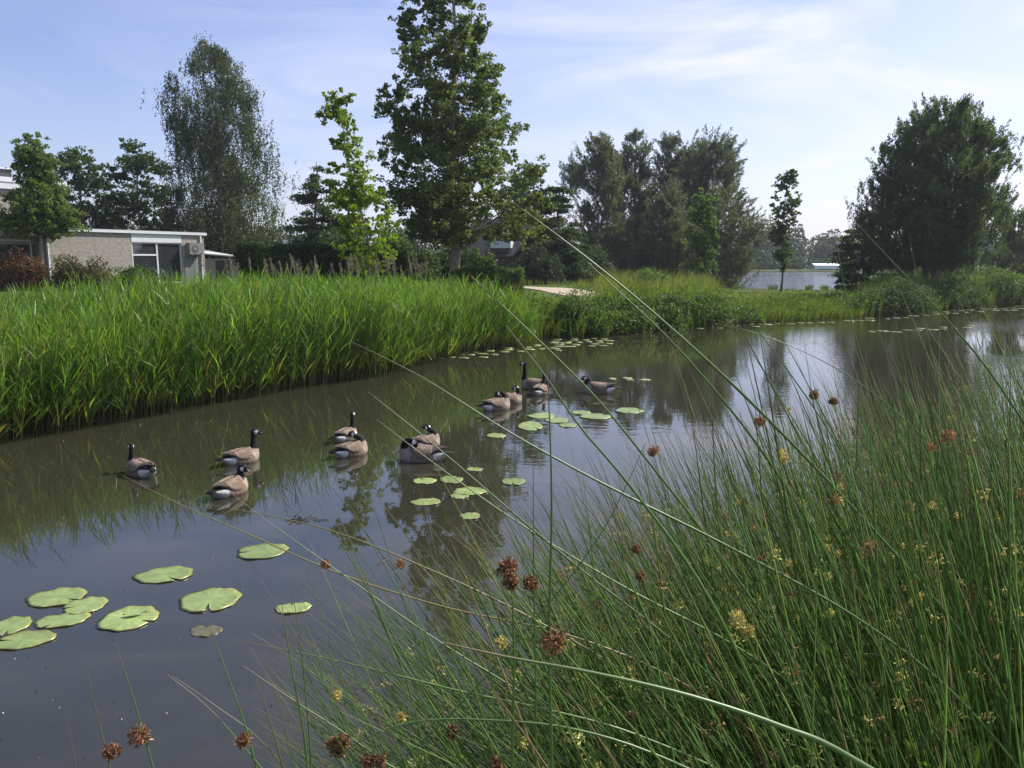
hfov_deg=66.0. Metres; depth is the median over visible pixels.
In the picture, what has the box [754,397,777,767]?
rush stem
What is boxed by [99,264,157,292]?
hedge bush
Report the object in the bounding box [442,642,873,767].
rush stem
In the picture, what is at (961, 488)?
rush stem
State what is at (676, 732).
rushes
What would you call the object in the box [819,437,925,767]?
rush stem
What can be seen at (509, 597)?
rush stem
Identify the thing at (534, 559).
rush stem
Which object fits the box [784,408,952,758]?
rush stem
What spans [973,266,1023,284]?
shrub
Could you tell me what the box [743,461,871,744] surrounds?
rush stem
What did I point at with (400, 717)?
rush stem
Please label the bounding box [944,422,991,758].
rush stem
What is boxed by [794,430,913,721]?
rush stem
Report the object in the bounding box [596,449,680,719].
rush stem
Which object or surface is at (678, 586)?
rush stem
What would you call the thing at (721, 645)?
rush stem
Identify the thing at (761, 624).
rush stem
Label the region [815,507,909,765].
rush stem
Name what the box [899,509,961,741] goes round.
rush stem
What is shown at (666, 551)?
rush stem
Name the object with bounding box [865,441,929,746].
rush stem
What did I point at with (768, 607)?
rush stem
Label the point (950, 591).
rush stem
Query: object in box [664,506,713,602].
rush stem
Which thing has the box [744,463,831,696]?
rush stem
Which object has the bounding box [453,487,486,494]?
lily leaf
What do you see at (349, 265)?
reed plumes
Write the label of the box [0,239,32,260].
window
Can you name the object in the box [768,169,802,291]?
young tree
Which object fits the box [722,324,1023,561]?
rush stem
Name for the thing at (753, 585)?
rush stem
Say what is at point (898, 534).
rush stem
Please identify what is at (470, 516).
lily leaf
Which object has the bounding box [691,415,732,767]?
rush stem
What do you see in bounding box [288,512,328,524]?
floating twigs
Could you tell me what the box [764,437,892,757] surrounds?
rush stem
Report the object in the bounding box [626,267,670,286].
shrub
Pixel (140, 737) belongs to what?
rush stem
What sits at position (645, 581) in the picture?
rush stem
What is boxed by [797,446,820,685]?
rush stem
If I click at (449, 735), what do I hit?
rush stem
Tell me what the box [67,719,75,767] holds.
rush stem
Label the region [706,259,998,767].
rush stem
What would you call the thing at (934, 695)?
rush stem
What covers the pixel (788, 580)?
rush stem
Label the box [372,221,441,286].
shrub
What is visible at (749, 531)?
rush stem
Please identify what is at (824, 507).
rush stem
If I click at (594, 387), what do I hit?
goose
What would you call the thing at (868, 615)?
rush stem
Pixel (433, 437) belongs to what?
goose
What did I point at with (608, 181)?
willow tree
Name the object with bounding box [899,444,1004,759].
rush stem
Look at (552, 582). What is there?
rush stem
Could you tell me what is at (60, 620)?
lily leaf
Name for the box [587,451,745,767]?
rush stem
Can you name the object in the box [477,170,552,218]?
oak tree
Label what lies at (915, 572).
rush stem
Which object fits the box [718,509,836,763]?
rush stem
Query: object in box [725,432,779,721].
rush stem
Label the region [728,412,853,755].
rush stem
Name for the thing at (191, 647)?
floating specks
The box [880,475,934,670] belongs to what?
rush stem
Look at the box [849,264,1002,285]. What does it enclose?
shrub
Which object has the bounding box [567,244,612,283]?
shrub
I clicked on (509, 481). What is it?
lily leaf
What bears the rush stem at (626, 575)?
on the ground at (182, 403)
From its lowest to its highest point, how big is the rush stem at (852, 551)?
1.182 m
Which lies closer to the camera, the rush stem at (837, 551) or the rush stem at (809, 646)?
the rush stem at (809, 646)
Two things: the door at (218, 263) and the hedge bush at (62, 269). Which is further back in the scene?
the door at (218, 263)
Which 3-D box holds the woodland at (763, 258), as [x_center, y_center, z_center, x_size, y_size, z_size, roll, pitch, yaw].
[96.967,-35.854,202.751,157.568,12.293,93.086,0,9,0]
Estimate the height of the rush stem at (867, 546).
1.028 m
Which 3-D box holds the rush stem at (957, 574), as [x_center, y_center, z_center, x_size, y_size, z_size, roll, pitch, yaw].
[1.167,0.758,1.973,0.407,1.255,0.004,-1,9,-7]
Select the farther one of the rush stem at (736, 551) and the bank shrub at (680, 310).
the bank shrub at (680, 310)
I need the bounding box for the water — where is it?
[0,272,1023,767]
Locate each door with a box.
[184,256,197,283]
[215,261,229,280]
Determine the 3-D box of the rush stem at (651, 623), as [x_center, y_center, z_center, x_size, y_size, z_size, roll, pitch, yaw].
[0.232,0.577,1.158,0.852,1.149,0.015,0,9,-1]
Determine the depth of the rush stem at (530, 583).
0.90 m
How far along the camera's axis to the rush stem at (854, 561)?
1.55 m
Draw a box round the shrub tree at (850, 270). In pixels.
[826,223,900,292]
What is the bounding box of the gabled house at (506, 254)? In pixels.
[461,219,576,269]
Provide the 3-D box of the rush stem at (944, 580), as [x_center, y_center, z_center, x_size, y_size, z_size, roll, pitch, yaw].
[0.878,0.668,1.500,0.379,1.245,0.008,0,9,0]
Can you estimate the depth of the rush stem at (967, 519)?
2.61 m
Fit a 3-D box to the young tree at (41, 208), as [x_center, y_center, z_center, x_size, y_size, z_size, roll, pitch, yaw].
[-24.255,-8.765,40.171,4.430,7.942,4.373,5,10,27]
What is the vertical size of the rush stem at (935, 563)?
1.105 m
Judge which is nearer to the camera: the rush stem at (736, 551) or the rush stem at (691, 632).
the rush stem at (736, 551)
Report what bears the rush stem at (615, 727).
on the ground at (182, 403)
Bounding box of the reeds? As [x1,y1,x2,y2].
[0,261,546,442]
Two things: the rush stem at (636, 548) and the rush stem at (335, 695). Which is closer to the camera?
the rush stem at (335, 695)
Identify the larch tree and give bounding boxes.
[271,162,365,266]
[505,185,603,281]
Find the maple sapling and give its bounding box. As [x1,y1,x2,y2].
[314,87,403,281]
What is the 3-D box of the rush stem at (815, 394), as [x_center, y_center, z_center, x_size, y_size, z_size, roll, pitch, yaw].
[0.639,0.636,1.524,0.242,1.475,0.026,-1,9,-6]
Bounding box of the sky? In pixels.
[0,0,1023,257]
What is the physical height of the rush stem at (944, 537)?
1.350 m
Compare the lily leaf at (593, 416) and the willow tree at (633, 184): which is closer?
the lily leaf at (593, 416)
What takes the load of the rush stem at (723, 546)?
on the ground at (182, 403)
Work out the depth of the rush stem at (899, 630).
1.59 m
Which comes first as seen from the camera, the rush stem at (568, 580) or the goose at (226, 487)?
the rush stem at (568, 580)
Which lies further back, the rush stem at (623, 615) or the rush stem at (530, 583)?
the rush stem at (623, 615)
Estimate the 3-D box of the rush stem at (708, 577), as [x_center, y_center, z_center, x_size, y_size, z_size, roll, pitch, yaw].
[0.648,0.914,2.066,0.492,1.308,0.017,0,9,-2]
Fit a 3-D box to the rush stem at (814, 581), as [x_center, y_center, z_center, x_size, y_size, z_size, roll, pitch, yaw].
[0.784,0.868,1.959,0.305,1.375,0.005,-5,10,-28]
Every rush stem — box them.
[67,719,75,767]
[88,674,123,767]
[115,641,153,767]
[124,476,789,765]
[171,677,261,767]
[173,676,284,767]
[178,500,736,767]
[207,621,256,767]
[231,493,611,764]
[232,639,717,767]
[244,666,394,767]
[253,634,391,767]
[256,680,282,767]
[273,683,293,767]
[280,594,308,767]
[291,583,311,767]
[323,640,386,767]
[324,718,688,767]
[332,502,427,767]
[336,522,464,767]
[350,341,1018,767]
[370,393,781,758]
[376,419,879,767]
[394,443,645,766]
[408,550,557,737]
[410,542,507,767]
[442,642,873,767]
[445,514,628,767]
[456,527,638,767]
[460,534,597,756]
[464,492,628,747]
[470,275,849,767]
[489,554,618,720]
[496,514,610,657]
[496,554,519,767]
[505,515,653,736]
[506,326,789,767]
[508,486,631,729]
[516,504,683,726]
[522,469,540,767]
[539,360,566,767]
[546,513,616,737]
[549,461,772,764]
[552,490,633,724]
[568,244,934,767]
[569,515,684,735]
[584,452,706,742]
[584,518,705,767]
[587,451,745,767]
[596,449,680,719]
[598,507,691,682]
[610,495,652,718]
[613,512,693,739]
[614,452,738,756]
[614,481,768,748]
[614,499,720,767]
[615,529,804,723]
[630,384,749,756]
[635,483,763,760]
[635,538,760,761]
[637,450,719,758]
[644,454,736,736]
[645,488,836,766]
[648,447,746,765]
[657,432,806,751]
[658,448,805,767]
[660,455,792,751]
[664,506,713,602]
[672,430,782,722]
[672,579,778,713]
[676,479,768,767]
[677,459,826,767]
[677,501,770,740]
[681,486,764,762]
[681,518,809,765]
[684,419,888,764]
[684,515,891,762]
[685,500,826,750]
[687,465,770,648]
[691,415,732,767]
[693,374,824,766]
[694,472,778,706]
[698,260,930,764]
[698,518,820,719]
[699,456,799,724]
[699,513,752,739]
[699,524,873,765]
[700,516,862,742]
[700,593,765,764]
[702,519,768,750]
[703,479,798,745]
[704,413,800,726]
[705,459,832,716]
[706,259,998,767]
[707,398,908,767]
[710,563,804,767]
[711,336,733,767]
[711,419,796,659]
[712,496,763,766]
[713,417,797,758]
[717,453,848,761]
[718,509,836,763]
[719,455,772,698]
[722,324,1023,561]
[723,342,864,753]
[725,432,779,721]
[726,422,831,760]
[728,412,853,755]
[730,473,889,737]
[730,524,798,754]
[736,322,865,762]
[737,430,825,765]
[740,334,949,706]
[742,319,827,740]
[743,435,924,757]
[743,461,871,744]
[744,398,893,767]
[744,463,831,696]
[748,460,863,757]
[753,400,877,695]
[754,378,869,760]
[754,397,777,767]
[757,396,858,621]
[758,323,820,767]
[762,384,903,767]
[763,343,847,746]
[764,427,888,763]
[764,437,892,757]
[767,310,992,767]
[767,508,800,623]
[771,334,946,767]
[772,500,917,745]
[774,421,882,767]
[775,406,803,755]
[777,440,817,664]
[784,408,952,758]
[792,406,923,765]
[792,707,981,765]
[793,515,967,721]
[794,393,964,762]
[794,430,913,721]
[795,419,823,693]
[796,453,940,719]
[796,475,968,765]
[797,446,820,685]
[799,398,871,751]
[799,473,834,759]
[800,456,891,680]
[803,334,869,727]
[808,387,905,767]
[811,450,909,763]
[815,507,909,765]
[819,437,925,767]
[820,414,843,711]
[821,391,951,752]
[824,472,968,766]
[827,425,927,767]
[827,432,894,727]
[828,486,850,723]
[829,468,921,764]
[830,486,957,759]
[832,377,969,760]
[832,443,967,767]
[835,235,983,767]
[838,417,877,746]
[839,363,942,650]
[844,439,867,737]
[845,358,859,726]
[845,384,951,700]
[846,361,950,766]
[846,509,895,759]
[846,554,889,741]
[849,454,925,706]
[849,527,956,759]
[852,502,936,767]
[853,396,931,629]
[854,444,917,766]
[854,652,975,767]
[858,225,1023,423]
[859,471,941,749]
[862,368,903,525]
[862,369,1023,710]
[862,396,995,767]
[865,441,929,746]
[868,461,1023,712]
[868,512,877,753]
[869,410,995,766]
[870,422,942,766]
[873,418,1023,697]
[875,415,944,703]
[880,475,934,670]
[881,560,993,767]
[882,339,997,652]
[883,329,933,767]
[883,420,1000,741]
[886,350,905,734]
[893,312,957,670]
[894,502,928,685]
[895,550,927,726]
[896,319,936,761]
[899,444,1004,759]
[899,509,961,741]
[900,317,988,767]
[900,415,990,767]
[905,462,911,739]
[906,311,988,728]
[906,477,924,755]
[908,333,1018,763]
[909,237,999,765]
[910,332,969,593]
[912,519,922,713]
[918,346,921,755]
[919,441,966,767]
[922,408,1012,767]
[923,445,1002,767]
[924,335,958,764]
[925,281,1023,531]
[925,428,1016,763]
[926,406,967,758]
[927,484,968,669]
[930,353,1010,767]
[938,389,1006,734]
[939,372,977,764]
[940,516,979,765]
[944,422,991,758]
[944,448,986,747]
[945,457,1015,667]
[946,353,1010,764]
[953,354,980,760]
[955,451,991,767]
[957,339,986,745]
[967,418,1020,738]
[968,501,994,766]
[969,418,994,767]
[971,511,1010,661]
[974,508,987,724]
[997,469,1002,707]
[1000,354,1010,767]
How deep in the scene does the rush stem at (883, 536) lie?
2.12 m
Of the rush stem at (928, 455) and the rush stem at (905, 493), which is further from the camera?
the rush stem at (928, 455)
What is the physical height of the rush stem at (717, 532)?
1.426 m
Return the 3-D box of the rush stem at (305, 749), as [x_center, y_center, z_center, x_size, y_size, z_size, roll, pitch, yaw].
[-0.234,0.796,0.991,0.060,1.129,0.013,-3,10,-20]
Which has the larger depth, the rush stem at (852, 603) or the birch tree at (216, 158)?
the birch tree at (216, 158)
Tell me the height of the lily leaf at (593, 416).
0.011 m
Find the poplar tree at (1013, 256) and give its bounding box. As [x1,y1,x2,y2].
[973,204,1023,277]
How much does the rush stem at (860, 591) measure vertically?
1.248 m
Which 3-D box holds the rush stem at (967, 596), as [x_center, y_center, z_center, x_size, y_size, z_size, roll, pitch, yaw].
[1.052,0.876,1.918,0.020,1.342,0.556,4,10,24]
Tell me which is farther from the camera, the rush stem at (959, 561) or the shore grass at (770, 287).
the shore grass at (770, 287)
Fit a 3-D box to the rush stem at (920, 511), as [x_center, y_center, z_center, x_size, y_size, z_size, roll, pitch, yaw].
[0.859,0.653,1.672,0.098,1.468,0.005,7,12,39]
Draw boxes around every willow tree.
[555,131,638,274]
[609,128,662,268]
[623,177,713,281]
[641,128,709,266]
[666,124,747,278]
[686,177,775,286]
[844,92,1023,281]
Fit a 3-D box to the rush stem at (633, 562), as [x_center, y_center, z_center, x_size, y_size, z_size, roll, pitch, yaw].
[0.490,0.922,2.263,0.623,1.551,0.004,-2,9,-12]
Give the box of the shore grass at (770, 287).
[733,283,854,290]
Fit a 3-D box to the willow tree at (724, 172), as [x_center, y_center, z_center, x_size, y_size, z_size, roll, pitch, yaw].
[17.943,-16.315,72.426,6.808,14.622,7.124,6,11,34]
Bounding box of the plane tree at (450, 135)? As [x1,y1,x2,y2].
[364,0,556,281]
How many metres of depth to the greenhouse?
156.40 m
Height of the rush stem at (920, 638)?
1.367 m
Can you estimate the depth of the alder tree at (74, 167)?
59.81 m
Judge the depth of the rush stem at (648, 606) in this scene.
2.05 m
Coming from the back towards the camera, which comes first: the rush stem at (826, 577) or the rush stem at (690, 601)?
the rush stem at (690, 601)
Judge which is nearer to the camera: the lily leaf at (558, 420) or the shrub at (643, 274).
the lily leaf at (558, 420)
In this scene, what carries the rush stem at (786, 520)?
on the ground at (182, 403)
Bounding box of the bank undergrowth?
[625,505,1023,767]
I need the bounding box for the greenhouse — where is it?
[808,263,838,268]
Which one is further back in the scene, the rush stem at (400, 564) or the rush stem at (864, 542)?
the rush stem at (864, 542)
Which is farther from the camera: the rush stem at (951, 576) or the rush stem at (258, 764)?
the rush stem at (951, 576)
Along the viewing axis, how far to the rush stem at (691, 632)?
1.98 m
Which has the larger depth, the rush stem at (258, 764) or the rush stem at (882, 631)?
the rush stem at (882, 631)
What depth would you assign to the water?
7.94 m
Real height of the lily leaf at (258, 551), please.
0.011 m
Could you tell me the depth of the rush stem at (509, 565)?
0.76 m
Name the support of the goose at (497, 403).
on the water
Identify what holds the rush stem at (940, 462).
on the ground at (182, 403)
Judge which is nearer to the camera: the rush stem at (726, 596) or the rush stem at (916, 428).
the rush stem at (726, 596)
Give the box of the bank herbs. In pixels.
[743,524,1023,767]
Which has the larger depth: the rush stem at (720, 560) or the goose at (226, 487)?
the goose at (226, 487)
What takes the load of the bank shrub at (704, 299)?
on the ground at (182, 403)
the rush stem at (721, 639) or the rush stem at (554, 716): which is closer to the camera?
the rush stem at (554, 716)
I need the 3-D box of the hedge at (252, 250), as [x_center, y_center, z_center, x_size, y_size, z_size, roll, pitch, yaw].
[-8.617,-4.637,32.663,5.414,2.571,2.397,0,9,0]
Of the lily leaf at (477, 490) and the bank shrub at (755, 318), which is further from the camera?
the bank shrub at (755, 318)
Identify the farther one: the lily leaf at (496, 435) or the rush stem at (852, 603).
the lily leaf at (496, 435)
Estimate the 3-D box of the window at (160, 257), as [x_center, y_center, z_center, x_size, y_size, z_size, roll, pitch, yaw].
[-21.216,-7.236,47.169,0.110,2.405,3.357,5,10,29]
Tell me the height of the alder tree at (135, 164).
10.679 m
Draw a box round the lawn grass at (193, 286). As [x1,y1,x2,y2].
[0,285,585,309]
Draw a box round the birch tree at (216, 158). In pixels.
[140,31,299,262]
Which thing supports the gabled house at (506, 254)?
on the ground at (182, 403)
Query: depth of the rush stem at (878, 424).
2.10 m
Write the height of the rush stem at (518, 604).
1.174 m
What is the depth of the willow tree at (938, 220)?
41.14 m
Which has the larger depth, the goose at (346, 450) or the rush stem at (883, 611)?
the goose at (346, 450)
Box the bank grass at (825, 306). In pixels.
[444,272,1023,345]
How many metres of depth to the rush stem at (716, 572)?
1.88 m
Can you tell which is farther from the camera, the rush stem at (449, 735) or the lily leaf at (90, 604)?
the lily leaf at (90, 604)
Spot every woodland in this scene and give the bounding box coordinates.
[114,217,627,270]
[580,222,1022,269]
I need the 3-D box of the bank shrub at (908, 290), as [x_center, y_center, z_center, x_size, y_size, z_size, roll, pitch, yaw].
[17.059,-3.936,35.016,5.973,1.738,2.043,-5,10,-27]
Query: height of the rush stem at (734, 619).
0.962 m
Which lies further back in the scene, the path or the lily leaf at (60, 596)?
the path
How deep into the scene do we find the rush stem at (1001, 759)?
1.64 m
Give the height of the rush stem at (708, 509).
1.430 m
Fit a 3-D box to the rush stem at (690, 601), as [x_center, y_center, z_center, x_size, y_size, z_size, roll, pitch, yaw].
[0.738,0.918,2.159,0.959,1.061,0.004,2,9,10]
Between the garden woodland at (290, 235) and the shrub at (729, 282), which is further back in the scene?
the garden woodland at (290, 235)
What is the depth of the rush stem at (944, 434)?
1.53 m
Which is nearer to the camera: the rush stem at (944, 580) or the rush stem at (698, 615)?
the rush stem at (944, 580)
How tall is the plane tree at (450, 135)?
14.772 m
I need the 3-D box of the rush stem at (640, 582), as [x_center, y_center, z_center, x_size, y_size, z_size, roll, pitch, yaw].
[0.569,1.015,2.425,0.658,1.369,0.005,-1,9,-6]
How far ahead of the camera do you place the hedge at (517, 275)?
31.89 m
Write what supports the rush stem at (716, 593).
on the ground at (182, 403)
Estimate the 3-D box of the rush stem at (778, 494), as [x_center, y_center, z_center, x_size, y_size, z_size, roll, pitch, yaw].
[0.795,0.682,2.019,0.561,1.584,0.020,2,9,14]
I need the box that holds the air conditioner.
[186,243,203,254]
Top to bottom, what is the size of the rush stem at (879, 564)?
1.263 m
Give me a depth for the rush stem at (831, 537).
1.92 m
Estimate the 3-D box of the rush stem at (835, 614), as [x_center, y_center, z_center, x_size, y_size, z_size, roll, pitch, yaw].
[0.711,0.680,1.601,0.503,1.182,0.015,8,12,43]
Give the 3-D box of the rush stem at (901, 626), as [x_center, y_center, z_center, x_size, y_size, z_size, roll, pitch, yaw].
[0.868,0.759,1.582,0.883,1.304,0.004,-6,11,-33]
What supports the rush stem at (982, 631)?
on the ground at (182, 403)
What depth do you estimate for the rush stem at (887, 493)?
2.21 m
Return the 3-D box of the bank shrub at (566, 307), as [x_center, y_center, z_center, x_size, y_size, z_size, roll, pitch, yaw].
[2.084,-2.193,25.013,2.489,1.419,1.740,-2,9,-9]
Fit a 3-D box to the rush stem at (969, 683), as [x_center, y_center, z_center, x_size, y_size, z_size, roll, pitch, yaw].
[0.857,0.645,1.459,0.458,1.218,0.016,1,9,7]
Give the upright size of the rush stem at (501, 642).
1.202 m
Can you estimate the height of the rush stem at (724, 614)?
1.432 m
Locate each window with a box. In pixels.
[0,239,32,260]
[131,242,182,282]
[496,264,512,269]
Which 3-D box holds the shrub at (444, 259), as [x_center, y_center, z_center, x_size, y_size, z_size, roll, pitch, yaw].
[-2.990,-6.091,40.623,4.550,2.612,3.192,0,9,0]
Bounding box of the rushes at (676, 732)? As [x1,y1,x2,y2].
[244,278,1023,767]
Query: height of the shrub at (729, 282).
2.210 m
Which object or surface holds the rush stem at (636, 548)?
on the ground at (182, 403)
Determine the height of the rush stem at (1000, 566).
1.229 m
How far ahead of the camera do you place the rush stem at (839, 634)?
1.26 m
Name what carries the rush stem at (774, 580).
on the ground at (182, 403)
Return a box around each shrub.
[203,225,233,257]
[298,229,366,283]
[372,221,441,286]
[419,242,493,284]
[467,246,499,288]
[515,244,566,284]
[544,293,616,337]
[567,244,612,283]
[587,285,660,334]
[610,254,659,279]
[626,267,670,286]
[634,289,696,330]
[682,290,743,326]
[712,268,744,288]
[730,304,765,323]
[842,276,940,315]
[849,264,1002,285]
[926,274,996,309]
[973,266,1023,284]
[974,269,1023,305]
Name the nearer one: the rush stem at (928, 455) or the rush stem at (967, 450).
the rush stem at (967, 450)
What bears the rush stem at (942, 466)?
on the ground at (182, 403)
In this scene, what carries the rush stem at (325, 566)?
on the ground at (182, 403)
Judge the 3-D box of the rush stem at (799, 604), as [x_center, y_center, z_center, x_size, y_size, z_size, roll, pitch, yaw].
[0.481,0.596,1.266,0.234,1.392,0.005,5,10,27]
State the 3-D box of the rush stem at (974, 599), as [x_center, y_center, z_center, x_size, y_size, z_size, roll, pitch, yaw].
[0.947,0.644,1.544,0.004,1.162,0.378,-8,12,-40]
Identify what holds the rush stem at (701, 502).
on the ground at (182, 403)
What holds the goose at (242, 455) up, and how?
on the water
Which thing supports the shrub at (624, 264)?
on the ground at (182, 403)
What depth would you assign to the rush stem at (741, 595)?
1.81 m
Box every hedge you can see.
[231,241,370,289]
[449,264,525,294]
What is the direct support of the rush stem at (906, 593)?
on the ground at (182, 403)
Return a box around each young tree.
[0,131,91,280]
[678,187,721,278]
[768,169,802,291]
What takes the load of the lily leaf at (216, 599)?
on the water
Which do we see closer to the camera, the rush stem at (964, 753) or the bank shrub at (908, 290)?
the rush stem at (964, 753)
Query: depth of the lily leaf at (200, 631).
5.16 m
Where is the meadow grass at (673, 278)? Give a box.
[525,265,852,299]
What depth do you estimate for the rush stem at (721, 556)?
1.15 m
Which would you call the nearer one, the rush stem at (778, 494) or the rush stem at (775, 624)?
the rush stem at (775, 624)
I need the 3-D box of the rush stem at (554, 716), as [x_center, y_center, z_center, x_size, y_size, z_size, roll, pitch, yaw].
[0.045,0.693,1.227,0.904,1.086,0.014,0,9,-1]
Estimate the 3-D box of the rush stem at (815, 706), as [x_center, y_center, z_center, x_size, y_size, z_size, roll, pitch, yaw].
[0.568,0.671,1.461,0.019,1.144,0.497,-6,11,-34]
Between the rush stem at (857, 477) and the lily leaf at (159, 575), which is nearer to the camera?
the rush stem at (857, 477)
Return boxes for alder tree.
[46,145,123,228]
[85,137,187,231]
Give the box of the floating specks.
[3,440,525,758]
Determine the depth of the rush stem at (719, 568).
1.85 m
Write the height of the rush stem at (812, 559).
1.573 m
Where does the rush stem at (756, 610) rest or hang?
on the ground at (182, 403)
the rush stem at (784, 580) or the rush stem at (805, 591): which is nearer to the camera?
the rush stem at (784, 580)
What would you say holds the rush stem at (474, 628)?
on the ground at (182, 403)
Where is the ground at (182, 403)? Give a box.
[0,261,1007,757]
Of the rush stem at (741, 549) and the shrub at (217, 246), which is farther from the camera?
the shrub at (217, 246)
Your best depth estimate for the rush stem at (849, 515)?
1.60 m
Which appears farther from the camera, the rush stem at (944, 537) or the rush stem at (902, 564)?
the rush stem at (944, 537)
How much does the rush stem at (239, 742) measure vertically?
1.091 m
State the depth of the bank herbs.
1.32 m
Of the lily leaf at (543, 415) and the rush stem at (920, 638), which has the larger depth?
the lily leaf at (543, 415)
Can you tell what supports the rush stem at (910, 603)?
on the ground at (182, 403)
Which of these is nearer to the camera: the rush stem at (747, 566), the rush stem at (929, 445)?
the rush stem at (929, 445)
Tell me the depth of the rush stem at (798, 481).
2.37 m
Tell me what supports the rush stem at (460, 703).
on the ground at (182, 403)
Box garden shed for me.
[204,250,237,280]
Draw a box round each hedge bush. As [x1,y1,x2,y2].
[0,245,50,290]
[40,253,112,291]
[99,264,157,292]
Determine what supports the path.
on the ground at (182, 403)
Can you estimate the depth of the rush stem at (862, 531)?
1.78 m
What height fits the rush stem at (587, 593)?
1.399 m
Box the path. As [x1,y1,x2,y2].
[524,286,600,297]
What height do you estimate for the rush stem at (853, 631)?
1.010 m
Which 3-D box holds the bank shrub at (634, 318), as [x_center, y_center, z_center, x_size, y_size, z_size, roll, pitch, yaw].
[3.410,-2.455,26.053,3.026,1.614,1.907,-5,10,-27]
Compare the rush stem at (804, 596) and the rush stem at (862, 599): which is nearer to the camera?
the rush stem at (804, 596)
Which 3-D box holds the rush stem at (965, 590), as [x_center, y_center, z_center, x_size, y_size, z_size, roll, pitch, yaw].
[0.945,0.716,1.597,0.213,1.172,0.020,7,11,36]
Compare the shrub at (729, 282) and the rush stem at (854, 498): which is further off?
the shrub at (729, 282)
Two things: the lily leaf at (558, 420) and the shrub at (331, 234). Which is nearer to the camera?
the lily leaf at (558, 420)
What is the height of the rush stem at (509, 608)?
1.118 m
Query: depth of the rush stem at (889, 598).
1.61 m
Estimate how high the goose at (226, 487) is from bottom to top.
0.345 m
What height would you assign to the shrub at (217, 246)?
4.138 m
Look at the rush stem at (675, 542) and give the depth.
2.15 m
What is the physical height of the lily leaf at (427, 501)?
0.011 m
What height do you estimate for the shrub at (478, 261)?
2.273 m
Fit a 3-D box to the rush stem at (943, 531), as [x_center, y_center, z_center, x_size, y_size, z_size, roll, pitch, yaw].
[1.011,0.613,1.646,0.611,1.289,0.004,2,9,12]
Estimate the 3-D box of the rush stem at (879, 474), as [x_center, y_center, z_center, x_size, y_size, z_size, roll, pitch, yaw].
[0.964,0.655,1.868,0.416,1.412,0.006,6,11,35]
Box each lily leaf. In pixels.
[0,616,31,635]
[0,630,56,649]
[25,587,87,607]
[34,612,90,628]
[63,596,107,614]
[97,606,158,630]
[132,566,192,583]
[179,588,241,612]
[189,625,222,636]
[237,543,288,559]
[274,602,311,613]
[410,498,440,505]
[413,478,436,483]
[439,476,462,483]
[450,492,468,498]
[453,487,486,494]
[459,512,479,519]
[466,467,482,470]
[486,433,505,437]
[501,478,525,484]
[517,421,542,430]
[527,412,554,418]
[544,417,568,422]
[558,423,576,427]
[572,410,590,414]
[579,413,611,418]
[614,407,643,413]
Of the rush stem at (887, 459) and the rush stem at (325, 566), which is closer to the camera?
the rush stem at (325, 566)
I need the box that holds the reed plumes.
[199,252,427,296]
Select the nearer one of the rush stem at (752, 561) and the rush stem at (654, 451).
the rush stem at (654, 451)
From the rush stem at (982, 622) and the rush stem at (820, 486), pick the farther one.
the rush stem at (820, 486)
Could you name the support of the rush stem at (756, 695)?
on the ground at (182, 403)
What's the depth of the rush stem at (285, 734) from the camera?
0.98 m
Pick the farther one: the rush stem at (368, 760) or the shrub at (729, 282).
the shrub at (729, 282)
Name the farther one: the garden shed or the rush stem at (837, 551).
the garden shed
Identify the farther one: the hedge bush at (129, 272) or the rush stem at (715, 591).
the hedge bush at (129, 272)
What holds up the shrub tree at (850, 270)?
on the ground at (182, 403)
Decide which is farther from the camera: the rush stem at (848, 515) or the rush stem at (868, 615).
the rush stem at (848, 515)
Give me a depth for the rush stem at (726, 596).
2.04 m
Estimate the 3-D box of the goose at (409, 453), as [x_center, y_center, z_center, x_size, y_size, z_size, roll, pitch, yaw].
[-1.029,0.822,9.514,0.647,0.378,0.308,1,9,4]
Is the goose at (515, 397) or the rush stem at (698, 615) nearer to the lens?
the rush stem at (698, 615)
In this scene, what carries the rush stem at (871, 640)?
on the ground at (182, 403)
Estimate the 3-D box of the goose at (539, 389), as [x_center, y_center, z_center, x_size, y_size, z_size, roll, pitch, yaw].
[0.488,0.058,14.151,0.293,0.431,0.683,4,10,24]
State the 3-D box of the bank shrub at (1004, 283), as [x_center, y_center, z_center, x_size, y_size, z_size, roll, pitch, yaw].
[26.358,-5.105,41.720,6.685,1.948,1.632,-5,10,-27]
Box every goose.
[126,443,159,477]
[205,465,250,498]
[216,428,262,465]
[328,431,367,457]
[331,411,356,441]
[400,438,452,462]
[410,424,439,444]
[476,391,509,411]
[498,386,521,404]
[519,361,553,389]
[530,374,547,395]
[581,376,620,393]
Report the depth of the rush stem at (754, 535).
1.87 m
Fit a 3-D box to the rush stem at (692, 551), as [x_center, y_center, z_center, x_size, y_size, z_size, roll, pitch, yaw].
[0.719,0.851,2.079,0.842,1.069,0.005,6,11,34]
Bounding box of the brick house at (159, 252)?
[0,167,206,283]
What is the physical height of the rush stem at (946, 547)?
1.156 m
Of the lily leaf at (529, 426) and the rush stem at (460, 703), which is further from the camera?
the lily leaf at (529, 426)
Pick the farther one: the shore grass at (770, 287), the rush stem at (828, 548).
the shore grass at (770, 287)
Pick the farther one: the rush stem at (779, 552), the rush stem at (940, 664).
the rush stem at (779, 552)
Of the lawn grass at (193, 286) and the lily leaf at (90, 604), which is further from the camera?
the lawn grass at (193, 286)
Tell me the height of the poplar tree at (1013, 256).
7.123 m
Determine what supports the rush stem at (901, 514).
on the ground at (182, 403)
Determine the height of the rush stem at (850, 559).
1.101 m
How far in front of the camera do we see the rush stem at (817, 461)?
2.15 m
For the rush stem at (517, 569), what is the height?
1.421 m
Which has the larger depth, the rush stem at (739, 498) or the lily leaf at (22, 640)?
the lily leaf at (22, 640)

